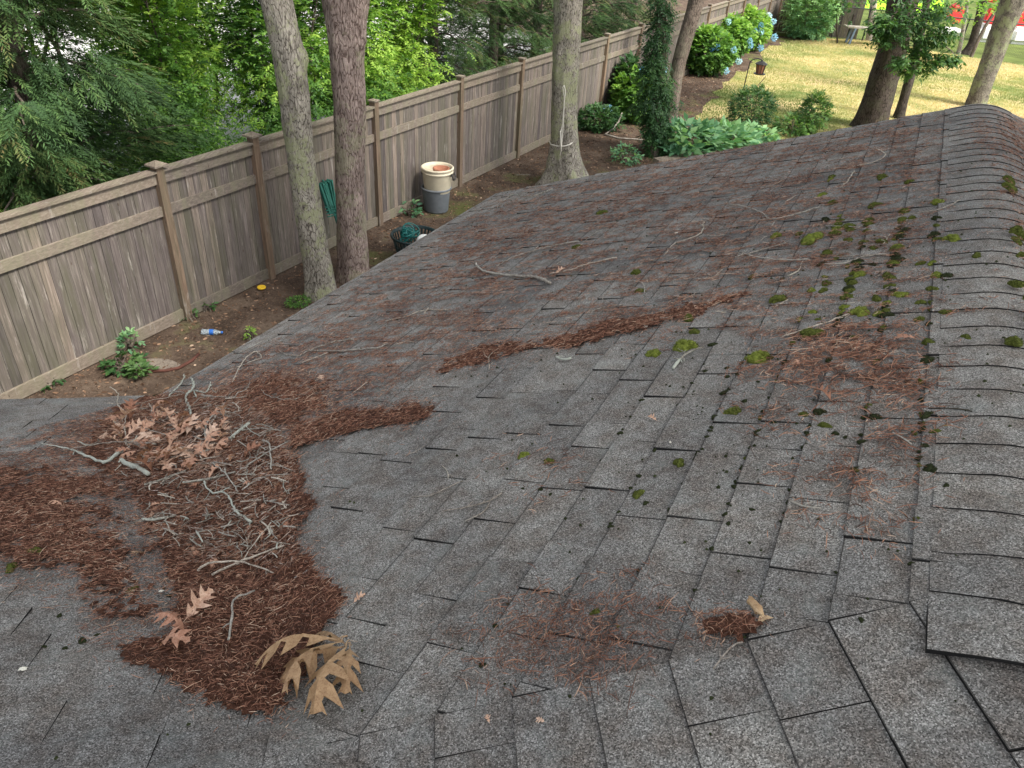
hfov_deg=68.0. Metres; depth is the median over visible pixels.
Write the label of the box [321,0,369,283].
oak tree
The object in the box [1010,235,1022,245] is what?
moss cushion
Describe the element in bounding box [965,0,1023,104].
oak tree
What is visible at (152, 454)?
oak leaf
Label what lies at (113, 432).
oak leaf
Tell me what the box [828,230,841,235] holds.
moss cushion
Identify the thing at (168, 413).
oak leaf
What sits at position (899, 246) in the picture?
moss cushion
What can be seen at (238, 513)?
broken branch
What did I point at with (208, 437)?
oak leaf
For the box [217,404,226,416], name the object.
oak leaf
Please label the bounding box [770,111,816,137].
young bush
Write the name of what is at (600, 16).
cypress tree
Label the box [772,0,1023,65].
neighbour grass
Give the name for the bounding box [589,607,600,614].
moss cushion
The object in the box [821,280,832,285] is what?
moss cushion
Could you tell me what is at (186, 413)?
oak leaf
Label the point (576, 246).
moss cushion
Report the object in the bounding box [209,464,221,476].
oak leaf
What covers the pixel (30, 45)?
locust tree
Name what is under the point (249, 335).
weed plant
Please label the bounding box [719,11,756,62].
hydrangea
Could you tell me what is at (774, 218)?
twig
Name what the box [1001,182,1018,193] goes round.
moss cushion
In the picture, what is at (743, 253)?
broken branch
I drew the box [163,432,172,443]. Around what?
oak leaf
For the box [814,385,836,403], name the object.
oak leaf
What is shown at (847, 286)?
moss cushion
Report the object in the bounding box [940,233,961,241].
moss cushion
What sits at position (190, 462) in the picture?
oak leaf
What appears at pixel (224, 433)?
oak leaf
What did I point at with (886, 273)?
moss cushion
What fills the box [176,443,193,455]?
oak leaf
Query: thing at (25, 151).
cypress tree
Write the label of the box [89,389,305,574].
stalk litter
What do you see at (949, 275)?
moss cushion
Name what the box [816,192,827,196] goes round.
moss cushion
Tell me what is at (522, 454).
moss cushion
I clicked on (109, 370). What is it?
creeper
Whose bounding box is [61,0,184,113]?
locust tree
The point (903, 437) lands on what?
twig
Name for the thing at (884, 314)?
moss cushion
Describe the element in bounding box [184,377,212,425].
broken branch
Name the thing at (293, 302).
weed plant
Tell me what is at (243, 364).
twig
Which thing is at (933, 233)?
moss cushion
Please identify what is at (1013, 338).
moss cushion
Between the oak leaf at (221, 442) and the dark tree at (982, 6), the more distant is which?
the dark tree at (982, 6)
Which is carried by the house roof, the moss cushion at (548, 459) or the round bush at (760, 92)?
the moss cushion at (548, 459)
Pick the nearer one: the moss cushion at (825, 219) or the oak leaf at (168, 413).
the oak leaf at (168, 413)
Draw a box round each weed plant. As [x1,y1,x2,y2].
[40,378,66,393]
[182,308,198,321]
[202,301,218,311]
[243,325,256,339]
[284,293,311,308]
[398,199,423,217]
[610,141,643,165]
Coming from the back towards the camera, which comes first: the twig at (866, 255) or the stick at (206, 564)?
the twig at (866, 255)
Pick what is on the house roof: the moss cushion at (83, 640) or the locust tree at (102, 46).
the moss cushion at (83, 640)
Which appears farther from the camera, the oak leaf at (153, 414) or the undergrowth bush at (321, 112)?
the undergrowth bush at (321, 112)
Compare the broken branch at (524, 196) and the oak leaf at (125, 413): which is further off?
the broken branch at (524, 196)
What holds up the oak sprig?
on the needle mat
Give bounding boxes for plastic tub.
[421,183,451,213]
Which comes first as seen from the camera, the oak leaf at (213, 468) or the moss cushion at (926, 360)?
the moss cushion at (926, 360)
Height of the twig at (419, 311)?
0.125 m
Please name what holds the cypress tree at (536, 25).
on the ground at (233, 336)
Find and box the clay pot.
[433,165,449,170]
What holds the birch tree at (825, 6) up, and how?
on the lawn at (848, 93)
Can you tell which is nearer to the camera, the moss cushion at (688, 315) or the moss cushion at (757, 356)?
the moss cushion at (757, 356)
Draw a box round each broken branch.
[41,443,122,463]
[118,458,149,475]
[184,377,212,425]
[202,478,252,522]
[229,421,250,439]
[279,336,387,357]
[474,262,551,284]
[497,188,552,207]
[735,242,810,260]
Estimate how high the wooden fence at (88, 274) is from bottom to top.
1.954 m
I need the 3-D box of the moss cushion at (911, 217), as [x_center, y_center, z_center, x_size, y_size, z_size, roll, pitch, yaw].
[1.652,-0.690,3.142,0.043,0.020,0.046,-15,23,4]
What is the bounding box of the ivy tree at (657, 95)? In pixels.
[625,0,686,158]
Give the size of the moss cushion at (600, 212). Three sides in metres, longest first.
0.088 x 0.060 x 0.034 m
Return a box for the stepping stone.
[146,358,179,369]
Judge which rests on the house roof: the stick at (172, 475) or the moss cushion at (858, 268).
the moss cushion at (858, 268)
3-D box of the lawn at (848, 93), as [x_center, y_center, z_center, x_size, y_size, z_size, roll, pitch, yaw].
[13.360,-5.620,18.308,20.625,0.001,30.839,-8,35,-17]
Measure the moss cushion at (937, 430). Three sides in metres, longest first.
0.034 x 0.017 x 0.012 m
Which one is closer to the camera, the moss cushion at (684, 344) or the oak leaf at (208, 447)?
the moss cushion at (684, 344)
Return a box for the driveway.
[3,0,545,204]
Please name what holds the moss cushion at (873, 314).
on the house roof
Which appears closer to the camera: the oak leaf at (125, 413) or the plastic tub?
the oak leaf at (125, 413)
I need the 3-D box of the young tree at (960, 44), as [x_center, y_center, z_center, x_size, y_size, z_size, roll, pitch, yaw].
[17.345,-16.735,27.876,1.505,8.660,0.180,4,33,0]
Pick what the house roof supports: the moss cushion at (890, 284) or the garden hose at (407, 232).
the moss cushion at (890, 284)
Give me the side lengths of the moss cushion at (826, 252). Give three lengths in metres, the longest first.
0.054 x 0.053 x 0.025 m
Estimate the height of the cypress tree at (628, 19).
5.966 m
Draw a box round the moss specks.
[0,102,1023,759]
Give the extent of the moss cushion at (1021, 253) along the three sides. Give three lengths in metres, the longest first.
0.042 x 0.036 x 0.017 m
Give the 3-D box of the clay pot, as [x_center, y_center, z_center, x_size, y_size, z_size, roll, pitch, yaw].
[-1.157,-3.442,12.405,0.280,0.190,0.280,4,33,0]
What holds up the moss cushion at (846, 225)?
on the house roof
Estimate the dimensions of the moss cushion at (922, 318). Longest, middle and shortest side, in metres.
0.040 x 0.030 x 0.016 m
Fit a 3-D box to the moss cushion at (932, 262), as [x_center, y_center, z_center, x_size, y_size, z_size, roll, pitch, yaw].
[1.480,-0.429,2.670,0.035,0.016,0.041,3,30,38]
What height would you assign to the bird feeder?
0.365 m
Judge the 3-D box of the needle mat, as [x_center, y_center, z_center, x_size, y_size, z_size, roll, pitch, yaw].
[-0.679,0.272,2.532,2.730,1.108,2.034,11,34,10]
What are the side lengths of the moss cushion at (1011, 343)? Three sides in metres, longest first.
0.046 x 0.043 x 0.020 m
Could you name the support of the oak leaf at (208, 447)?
on the needle mat
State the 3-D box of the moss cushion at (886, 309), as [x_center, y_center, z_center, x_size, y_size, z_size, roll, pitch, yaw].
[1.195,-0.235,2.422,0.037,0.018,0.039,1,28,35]
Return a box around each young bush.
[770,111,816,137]
[796,89,835,133]
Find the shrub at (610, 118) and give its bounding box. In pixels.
[577,101,626,133]
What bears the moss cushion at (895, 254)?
on the house roof
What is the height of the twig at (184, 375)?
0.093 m
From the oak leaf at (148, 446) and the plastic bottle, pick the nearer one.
the oak leaf at (148, 446)
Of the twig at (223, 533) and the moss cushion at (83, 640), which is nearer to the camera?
the moss cushion at (83, 640)
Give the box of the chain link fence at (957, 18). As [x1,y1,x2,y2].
[827,6,1023,57]
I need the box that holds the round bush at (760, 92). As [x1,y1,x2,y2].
[726,82,780,129]
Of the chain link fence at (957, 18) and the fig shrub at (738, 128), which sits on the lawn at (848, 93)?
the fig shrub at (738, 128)
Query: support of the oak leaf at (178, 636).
on the needle mat
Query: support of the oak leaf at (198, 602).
on the needle mat
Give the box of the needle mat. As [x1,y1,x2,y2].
[0,292,763,715]
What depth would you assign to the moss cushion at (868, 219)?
3.25 m
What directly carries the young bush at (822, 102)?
on the lawn at (848, 93)
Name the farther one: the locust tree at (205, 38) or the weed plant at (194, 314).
the locust tree at (205, 38)
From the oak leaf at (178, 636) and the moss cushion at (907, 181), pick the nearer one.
the oak leaf at (178, 636)
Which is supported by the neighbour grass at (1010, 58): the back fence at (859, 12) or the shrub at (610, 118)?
the back fence at (859, 12)
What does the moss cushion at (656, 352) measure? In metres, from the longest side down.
0.066 x 0.064 x 0.028 m
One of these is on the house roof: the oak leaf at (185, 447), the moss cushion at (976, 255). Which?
the moss cushion at (976, 255)
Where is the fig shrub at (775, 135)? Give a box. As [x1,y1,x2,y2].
[732,119,782,144]
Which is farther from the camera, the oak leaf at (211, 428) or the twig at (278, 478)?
the oak leaf at (211, 428)
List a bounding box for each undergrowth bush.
[0,122,100,211]
[1,60,311,198]
[223,29,477,135]
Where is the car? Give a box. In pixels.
[942,0,1023,44]
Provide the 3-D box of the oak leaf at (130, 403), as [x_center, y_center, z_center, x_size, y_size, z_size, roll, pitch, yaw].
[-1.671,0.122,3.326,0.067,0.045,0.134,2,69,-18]
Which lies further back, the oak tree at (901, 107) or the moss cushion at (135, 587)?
the oak tree at (901, 107)
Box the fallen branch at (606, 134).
[605,112,642,139]
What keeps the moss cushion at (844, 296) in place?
on the house roof
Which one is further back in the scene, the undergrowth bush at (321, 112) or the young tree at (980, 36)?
the young tree at (980, 36)
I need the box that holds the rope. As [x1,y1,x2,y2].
[549,85,572,154]
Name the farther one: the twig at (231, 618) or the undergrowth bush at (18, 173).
the undergrowth bush at (18, 173)
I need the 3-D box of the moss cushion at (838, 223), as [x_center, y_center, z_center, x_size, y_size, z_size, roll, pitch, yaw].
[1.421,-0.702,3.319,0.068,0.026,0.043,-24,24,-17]
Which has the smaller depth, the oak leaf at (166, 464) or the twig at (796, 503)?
the twig at (796, 503)
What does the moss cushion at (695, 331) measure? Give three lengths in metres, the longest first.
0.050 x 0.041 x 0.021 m
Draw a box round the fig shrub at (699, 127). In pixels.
[646,112,734,157]
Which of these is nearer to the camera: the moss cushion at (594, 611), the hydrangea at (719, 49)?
the moss cushion at (594, 611)
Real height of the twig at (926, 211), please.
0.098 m
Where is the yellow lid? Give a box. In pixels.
[257,285,265,289]
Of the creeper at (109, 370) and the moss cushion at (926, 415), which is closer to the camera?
the moss cushion at (926, 415)
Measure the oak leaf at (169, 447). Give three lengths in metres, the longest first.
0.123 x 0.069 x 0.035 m
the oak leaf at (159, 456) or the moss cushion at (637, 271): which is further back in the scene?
the moss cushion at (637, 271)
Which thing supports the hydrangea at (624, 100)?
on the ground at (233, 336)
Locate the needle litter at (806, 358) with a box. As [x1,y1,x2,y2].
[0,102,1023,742]
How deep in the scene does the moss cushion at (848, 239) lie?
3.10 m
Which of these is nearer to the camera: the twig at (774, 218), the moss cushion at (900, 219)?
the moss cushion at (900, 219)
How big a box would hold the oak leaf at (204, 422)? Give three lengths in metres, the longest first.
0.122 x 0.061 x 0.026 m
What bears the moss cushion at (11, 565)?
on the house roof
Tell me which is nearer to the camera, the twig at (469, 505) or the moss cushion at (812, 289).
the twig at (469, 505)
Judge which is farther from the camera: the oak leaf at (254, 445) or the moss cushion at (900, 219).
the moss cushion at (900, 219)
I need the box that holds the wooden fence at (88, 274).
[0,0,782,398]
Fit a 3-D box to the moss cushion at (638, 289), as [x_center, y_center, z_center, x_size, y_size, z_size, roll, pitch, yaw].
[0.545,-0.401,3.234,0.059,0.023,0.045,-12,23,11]
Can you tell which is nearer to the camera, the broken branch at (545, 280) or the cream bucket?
the broken branch at (545, 280)
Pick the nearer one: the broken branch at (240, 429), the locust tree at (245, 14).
the broken branch at (240, 429)
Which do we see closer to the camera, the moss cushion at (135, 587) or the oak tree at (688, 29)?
the moss cushion at (135, 587)
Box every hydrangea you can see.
[603,64,667,124]
[686,22,741,76]
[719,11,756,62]
[737,3,772,51]
[766,4,779,41]
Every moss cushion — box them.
[5,562,17,572]
[27,546,44,552]
[78,637,85,643]
[126,586,138,592]
[517,451,530,458]
[544,457,554,463]
[571,244,581,248]
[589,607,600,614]
[596,210,608,214]
[630,268,640,274]
[632,489,644,499]
[634,288,645,292]
[645,347,661,357]
[672,338,698,351]
[673,458,683,467]
[683,313,693,321]
[689,327,699,333]
[723,406,741,414]
[743,349,769,363]
[768,294,786,302]
[770,232,782,237]
[798,411,808,416]
[799,327,824,337]
[800,230,823,245]
[807,287,815,292]
[808,309,816,313]
[813,408,826,414]
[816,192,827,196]
[817,421,831,427]
[818,287,827,292]
[820,249,832,257]
[821,217,829,222]
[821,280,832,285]
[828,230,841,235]
[830,221,842,227]
[831,226,840,230]
[835,314,844,321]
[838,304,850,309]
[839,293,853,299]
[841,222,855,229]
[842,237,853,241]
[842,284,854,290]
[843,287,855,293]
[844,276,855,282]
[846,305,870,316]
[851,258,864,264]
[852,265,864,270]
[852,271,866,277]
[856,439,865,443]
[861,217,873,222]
[863,222,874,226]
[868,413,882,419]
[869,245,878,249]
[871,294,881,301]
[871,310,882,316]
[875,238,887,243]
[876,173,887,180]
[876,312,894,317]
[881,271,890,277]
[881,307,890,311]
[883,275,896,280]
[883,283,895,288]
[886,260,900,264]
[888,244,903,251]
[889,252,900,256]
[891,291,909,297]
[893,233,905,239]
[897,216,906,223]
[898,208,909,213]
[904,179,914,183]
[907,215,915,220]
[913,315,924,321]
[914,299,926,303]
[915,260,925,265]
[920,337,934,345]
[920,356,935,363]
[921,411,933,419]
[924,463,936,472]
[925,286,938,290]
[926,230,940,237]
[927,260,936,265]
[928,429,941,432]
[930,198,944,204]
[930,271,942,277]
[931,216,941,220]
[938,309,952,313]
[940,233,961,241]
[940,272,953,278]
[960,333,970,339]
[972,252,980,257]
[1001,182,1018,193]
[1002,174,1015,183]
[1003,338,1023,346]
[1004,335,1021,344]
[1007,280,1023,287]
[1008,224,1022,232]
[1009,227,1023,240]
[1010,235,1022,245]
[1015,251,1023,257]
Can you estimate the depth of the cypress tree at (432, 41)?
14.89 m
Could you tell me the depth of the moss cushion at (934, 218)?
3.06 m
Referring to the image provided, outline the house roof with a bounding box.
[0,104,1023,767]
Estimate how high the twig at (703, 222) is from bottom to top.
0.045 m
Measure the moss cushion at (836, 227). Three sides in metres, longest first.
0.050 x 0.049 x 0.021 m
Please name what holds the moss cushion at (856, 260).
on the house roof
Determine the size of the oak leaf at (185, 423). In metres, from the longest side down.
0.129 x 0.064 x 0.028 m
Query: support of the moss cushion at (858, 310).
on the house roof
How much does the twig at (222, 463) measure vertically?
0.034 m
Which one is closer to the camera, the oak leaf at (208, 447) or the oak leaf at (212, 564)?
the oak leaf at (212, 564)
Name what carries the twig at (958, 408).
on the house roof
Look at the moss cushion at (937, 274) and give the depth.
2.56 m
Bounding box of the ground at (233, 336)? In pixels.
[23,0,806,398]
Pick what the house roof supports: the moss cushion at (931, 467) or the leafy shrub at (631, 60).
the moss cushion at (931, 467)
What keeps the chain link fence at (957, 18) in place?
on the neighbour grass at (1010, 58)
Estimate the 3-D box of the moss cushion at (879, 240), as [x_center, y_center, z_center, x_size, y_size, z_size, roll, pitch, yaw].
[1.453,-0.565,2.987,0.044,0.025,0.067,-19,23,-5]
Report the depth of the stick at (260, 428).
2.87 m
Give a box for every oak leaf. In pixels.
[47,500,61,504]
[94,419,116,425]
[99,429,107,439]
[105,414,125,425]
[108,422,122,433]
[116,447,132,451]
[117,421,134,431]
[119,407,135,421]
[119,447,142,457]
[123,398,138,419]
[128,418,145,433]
[128,456,152,471]
[135,431,160,443]
[137,449,151,455]
[138,440,152,448]
[140,417,152,434]
[143,452,162,457]
[144,450,157,460]
[148,442,177,458]
[149,411,157,420]
[152,452,165,464]
[154,611,194,635]
[155,450,173,462]
[159,405,174,419]
[159,458,176,471]
[160,411,175,417]
[160,626,191,647]
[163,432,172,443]
[164,445,180,458]
[169,416,178,426]
[169,429,185,439]
[170,447,194,457]
[173,427,194,432]
[174,411,197,420]
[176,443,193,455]
[180,417,190,432]
[183,457,199,469]
[183,584,215,621]
[185,413,199,432]
[193,441,207,457]
[195,430,222,456]
[200,415,209,430]
[205,422,219,437]
[205,444,220,455]
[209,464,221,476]
[209,558,218,570]
[215,436,228,453]
[216,432,229,440]
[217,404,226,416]
[244,440,261,457]
[349,590,364,605]
[536,717,546,722]
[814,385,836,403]
[894,334,915,338]
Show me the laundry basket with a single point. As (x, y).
(396, 241)
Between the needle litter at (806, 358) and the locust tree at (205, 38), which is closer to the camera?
the needle litter at (806, 358)
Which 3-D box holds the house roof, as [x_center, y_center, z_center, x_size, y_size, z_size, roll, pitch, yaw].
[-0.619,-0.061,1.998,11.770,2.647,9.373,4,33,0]
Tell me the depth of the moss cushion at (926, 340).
2.17 m
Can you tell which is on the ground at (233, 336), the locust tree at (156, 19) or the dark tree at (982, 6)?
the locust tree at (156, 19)
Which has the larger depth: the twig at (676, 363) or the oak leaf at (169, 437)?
the oak leaf at (169, 437)
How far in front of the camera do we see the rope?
13.28 m
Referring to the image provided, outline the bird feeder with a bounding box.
[754,60,767,74]
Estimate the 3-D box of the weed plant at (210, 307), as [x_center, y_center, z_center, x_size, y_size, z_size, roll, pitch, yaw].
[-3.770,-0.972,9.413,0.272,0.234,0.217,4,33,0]
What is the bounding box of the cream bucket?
[420,162,455,194]
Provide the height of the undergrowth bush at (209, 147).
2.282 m
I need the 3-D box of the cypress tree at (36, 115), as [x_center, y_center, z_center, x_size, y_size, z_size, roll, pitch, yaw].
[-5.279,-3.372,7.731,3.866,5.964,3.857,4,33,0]
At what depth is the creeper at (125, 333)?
8.50 m
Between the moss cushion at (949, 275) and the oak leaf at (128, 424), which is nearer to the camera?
the moss cushion at (949, 275)
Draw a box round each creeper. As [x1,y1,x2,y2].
[97,350,148,377]
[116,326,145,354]
[122,357,159,378]
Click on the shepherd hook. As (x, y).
(747, 71)
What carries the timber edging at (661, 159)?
on the ground at (233, 336)
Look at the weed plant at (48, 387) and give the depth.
7.86 m
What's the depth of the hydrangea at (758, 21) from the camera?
27.42 m
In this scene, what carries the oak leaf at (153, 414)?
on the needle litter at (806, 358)
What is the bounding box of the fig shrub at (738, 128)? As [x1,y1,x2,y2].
[691,115,763,150]
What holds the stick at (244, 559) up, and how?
on the needle mat
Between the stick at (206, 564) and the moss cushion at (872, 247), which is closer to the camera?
the stick at (206, 564)
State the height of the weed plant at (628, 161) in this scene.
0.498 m
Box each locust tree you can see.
[0,0,180,190]
[5,7,102,100]
[33,0,254,159]
[60,0,245,177]
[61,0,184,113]
[159,0,242,113]
[189,0,367,140]
[197,0,323,133]
[270,0,416,119]
[364,0,459,97]
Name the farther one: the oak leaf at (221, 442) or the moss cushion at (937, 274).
the oak leaf at (221, 442)
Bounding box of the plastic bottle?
[201,329,222,334]
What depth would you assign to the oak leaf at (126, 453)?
2.87 m
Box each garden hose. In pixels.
[319,179,336,223]
[400,222,419,241]
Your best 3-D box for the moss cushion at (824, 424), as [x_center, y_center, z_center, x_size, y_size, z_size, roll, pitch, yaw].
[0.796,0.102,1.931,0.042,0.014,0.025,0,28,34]
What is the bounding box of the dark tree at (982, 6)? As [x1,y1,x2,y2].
[921,0,1023,55]
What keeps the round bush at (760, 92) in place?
on the lawn at (848, 93)
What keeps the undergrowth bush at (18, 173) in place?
on the ground at (233, 336)
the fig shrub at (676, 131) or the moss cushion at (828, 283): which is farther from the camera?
the fig shrub at (676, 131)
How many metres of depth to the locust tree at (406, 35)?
13.73 m
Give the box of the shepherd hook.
[740,58,761,100]
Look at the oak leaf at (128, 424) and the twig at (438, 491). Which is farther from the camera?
the oak leaf at (128, 424)
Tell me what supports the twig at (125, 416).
on the house roof
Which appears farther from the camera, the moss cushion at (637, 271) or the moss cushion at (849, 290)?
the moss cushion at (637, 271)
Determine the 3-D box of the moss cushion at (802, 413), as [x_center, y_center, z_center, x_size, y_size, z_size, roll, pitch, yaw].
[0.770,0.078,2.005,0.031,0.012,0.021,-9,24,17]
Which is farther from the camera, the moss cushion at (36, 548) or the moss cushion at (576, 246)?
the moss cushion at (576, 246)
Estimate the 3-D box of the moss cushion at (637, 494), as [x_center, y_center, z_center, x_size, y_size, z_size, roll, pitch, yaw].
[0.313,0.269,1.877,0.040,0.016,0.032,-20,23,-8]
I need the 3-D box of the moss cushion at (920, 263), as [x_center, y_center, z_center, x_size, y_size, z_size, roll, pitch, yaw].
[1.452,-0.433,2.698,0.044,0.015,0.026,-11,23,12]
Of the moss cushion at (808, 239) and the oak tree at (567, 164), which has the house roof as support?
the moss cushion at (808, 239)
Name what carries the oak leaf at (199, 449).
on the needle mat
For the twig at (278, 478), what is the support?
on the needle litter at (806, 358)
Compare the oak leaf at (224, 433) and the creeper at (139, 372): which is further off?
the creeper at (139, 372)
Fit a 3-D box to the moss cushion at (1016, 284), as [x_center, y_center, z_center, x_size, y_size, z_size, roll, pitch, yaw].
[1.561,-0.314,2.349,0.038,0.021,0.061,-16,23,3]
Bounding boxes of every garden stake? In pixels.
[836,18,837,43]
[847,14,855,39]
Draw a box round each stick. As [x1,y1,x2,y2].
[144,470,185,485]
[183,471,235,482]
[193,410,217,436]
[197,560,273,572]
[211,542,283,575]
[241,427,280,430]
[496,241,578,265]
[550,257,616,273]
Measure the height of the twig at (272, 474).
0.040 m
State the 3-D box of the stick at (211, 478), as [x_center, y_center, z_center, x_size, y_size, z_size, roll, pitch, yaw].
[-1.025,0.312,2.573,0.183,0.056,0.020,1,33,-3]
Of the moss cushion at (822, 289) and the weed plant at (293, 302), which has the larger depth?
the weed plant at (293, 302)
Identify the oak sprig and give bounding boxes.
[255,631,362,715]
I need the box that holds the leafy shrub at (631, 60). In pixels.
[607,50,644,111]
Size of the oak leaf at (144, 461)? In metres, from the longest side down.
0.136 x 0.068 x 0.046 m
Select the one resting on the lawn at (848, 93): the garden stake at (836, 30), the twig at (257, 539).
the garden stake at (836, 30)
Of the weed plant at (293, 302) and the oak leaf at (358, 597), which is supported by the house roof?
the oak leaf at (358, 597)
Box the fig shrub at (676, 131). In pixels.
[639,123,690,155]
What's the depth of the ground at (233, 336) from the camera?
10.11 m
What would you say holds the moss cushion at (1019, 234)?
on the house roof
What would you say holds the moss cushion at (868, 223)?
on the house roof
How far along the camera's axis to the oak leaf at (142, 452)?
2.84 m
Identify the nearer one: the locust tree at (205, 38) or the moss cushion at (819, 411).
the moss cushion at (819, 411)
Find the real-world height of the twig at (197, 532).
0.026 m
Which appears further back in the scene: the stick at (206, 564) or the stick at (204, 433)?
the stick at (204, 433)
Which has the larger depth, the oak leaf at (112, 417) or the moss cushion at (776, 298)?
the oak leaf at (112, 417)
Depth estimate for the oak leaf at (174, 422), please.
3.13 m
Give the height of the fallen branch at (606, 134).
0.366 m
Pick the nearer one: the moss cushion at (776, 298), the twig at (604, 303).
the moss cushion at (776, 298)
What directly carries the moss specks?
on the house roof
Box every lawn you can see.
[692,39,1023,142]
[865,0,943,12]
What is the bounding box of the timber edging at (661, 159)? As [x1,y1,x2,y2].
[652,151,706,163]
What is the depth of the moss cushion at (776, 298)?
2.73 m
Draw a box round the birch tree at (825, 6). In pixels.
[818,0,922,40]
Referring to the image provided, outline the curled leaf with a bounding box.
[747,596,772,621]
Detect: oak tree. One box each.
[259,0,336,301]
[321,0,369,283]
[535,0,588,185]
[666,0,703,122]
[849,0,968,126]
[892,0,929,118]
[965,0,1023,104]
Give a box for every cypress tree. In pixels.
[0,0,78,208]
[0,0,214,212]
[217,0,327,126]
[367,0,520,88]
[369,1,488,82]
[422,0,553,82]
[447,0,552,66]
[458,0,610,70]
[524,0,643,48]
[548,0,648,50]
[590,0,680,36]
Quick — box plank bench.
[843,25,878,43]
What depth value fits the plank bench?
30.72 m
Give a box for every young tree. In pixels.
[956,0,968,54]
[969,0,999,56]
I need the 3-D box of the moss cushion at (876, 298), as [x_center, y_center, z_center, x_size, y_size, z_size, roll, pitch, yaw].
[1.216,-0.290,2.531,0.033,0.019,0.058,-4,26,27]
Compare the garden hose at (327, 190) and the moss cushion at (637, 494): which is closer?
the moss cushion at (637, 494)
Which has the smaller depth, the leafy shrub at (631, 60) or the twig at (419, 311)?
the twig at (419, 311)
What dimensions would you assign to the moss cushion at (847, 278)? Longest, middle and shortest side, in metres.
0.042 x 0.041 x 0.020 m
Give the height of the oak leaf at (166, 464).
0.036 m
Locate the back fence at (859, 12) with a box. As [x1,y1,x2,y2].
[776,0,866,38]
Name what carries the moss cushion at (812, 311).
on the house roof
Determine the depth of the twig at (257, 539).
2.13 m
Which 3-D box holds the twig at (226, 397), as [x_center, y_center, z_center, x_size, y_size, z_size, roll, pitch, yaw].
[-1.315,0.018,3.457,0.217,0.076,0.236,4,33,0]
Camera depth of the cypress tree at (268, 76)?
15.33 m
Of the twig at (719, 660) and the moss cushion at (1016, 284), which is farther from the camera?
the moss cushion at (1016, 284)
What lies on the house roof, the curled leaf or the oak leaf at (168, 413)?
the curled leaf
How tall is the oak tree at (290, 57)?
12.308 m
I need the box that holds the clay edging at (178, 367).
[135,353,199,372]
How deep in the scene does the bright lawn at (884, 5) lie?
44.78 m
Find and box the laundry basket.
[390,225,435,251]
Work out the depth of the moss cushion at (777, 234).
3.40 m
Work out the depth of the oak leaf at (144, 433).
3.02 m
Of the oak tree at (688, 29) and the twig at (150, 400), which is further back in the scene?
the oak tree at (688, 29)
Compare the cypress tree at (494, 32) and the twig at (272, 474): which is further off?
the cypress tree at (494, 32)
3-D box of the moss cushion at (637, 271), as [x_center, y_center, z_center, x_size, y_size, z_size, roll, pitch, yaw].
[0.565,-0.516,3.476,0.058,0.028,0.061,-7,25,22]
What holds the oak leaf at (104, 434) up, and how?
on the needle mat
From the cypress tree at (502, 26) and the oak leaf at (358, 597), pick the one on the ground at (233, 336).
the cypress tree at (502, 26)
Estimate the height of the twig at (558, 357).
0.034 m
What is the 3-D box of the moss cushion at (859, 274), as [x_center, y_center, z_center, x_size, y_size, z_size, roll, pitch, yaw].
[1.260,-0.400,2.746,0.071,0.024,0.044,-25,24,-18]
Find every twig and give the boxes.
[63,440,155,449]
[110,387,127,445]
[110,393,184,403]
[141,510,174,524]
[168,374,185,395]
[194,380,250,402]
[195,530,203,542]
[211,462,241,491]
[213,460,232,465]
[218,529,236,536]
[222,351,261,381]
[222,589,254,640]
[244,522,271,557]
[246,440,287,469]
[252,471,288,479]
[271,475,285,481]
[385,307,447,321]
[413,481,462,496]
[443,492,501,521]
[555,355,571,359]
[586,290,623,313]
[664,221,704,254]
[672,346,703,368]
[713,641,742,668]
[728,204,819,228]
[782,313,849,336]
[788,499,820,509]
[824,253,886,264]
[857,149,885,165]
[888,200,959,219]
[892,431,914,444]
[928,407,971,411]
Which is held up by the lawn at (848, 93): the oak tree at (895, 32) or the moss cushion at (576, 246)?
the oak tree at (895, 32)
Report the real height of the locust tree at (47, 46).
5.711 m
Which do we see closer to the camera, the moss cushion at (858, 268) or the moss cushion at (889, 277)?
the moss cushion at (889, 277)
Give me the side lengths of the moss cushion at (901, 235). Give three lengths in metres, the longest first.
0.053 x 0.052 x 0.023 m
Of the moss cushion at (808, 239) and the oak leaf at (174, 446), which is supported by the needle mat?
the oak leaf at (174, 446)
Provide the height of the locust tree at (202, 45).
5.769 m
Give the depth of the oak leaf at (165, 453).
2.76 m
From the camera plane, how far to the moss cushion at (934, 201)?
3.22 m
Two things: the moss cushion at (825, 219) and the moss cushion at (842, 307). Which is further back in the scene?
the moss cushion at (825, 219)
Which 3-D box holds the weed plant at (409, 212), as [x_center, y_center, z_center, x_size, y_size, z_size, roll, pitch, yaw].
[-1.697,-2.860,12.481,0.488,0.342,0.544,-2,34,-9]
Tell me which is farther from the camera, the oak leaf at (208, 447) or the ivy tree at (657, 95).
the ivy tree at (657, 95)
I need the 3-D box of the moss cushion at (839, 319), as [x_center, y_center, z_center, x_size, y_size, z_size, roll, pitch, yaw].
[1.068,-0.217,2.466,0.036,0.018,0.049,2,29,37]
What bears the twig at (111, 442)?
on the house roof
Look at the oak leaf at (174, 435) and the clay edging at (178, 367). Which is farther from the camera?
the clay edging at (178, 367)
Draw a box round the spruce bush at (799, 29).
[779,0,843,40]

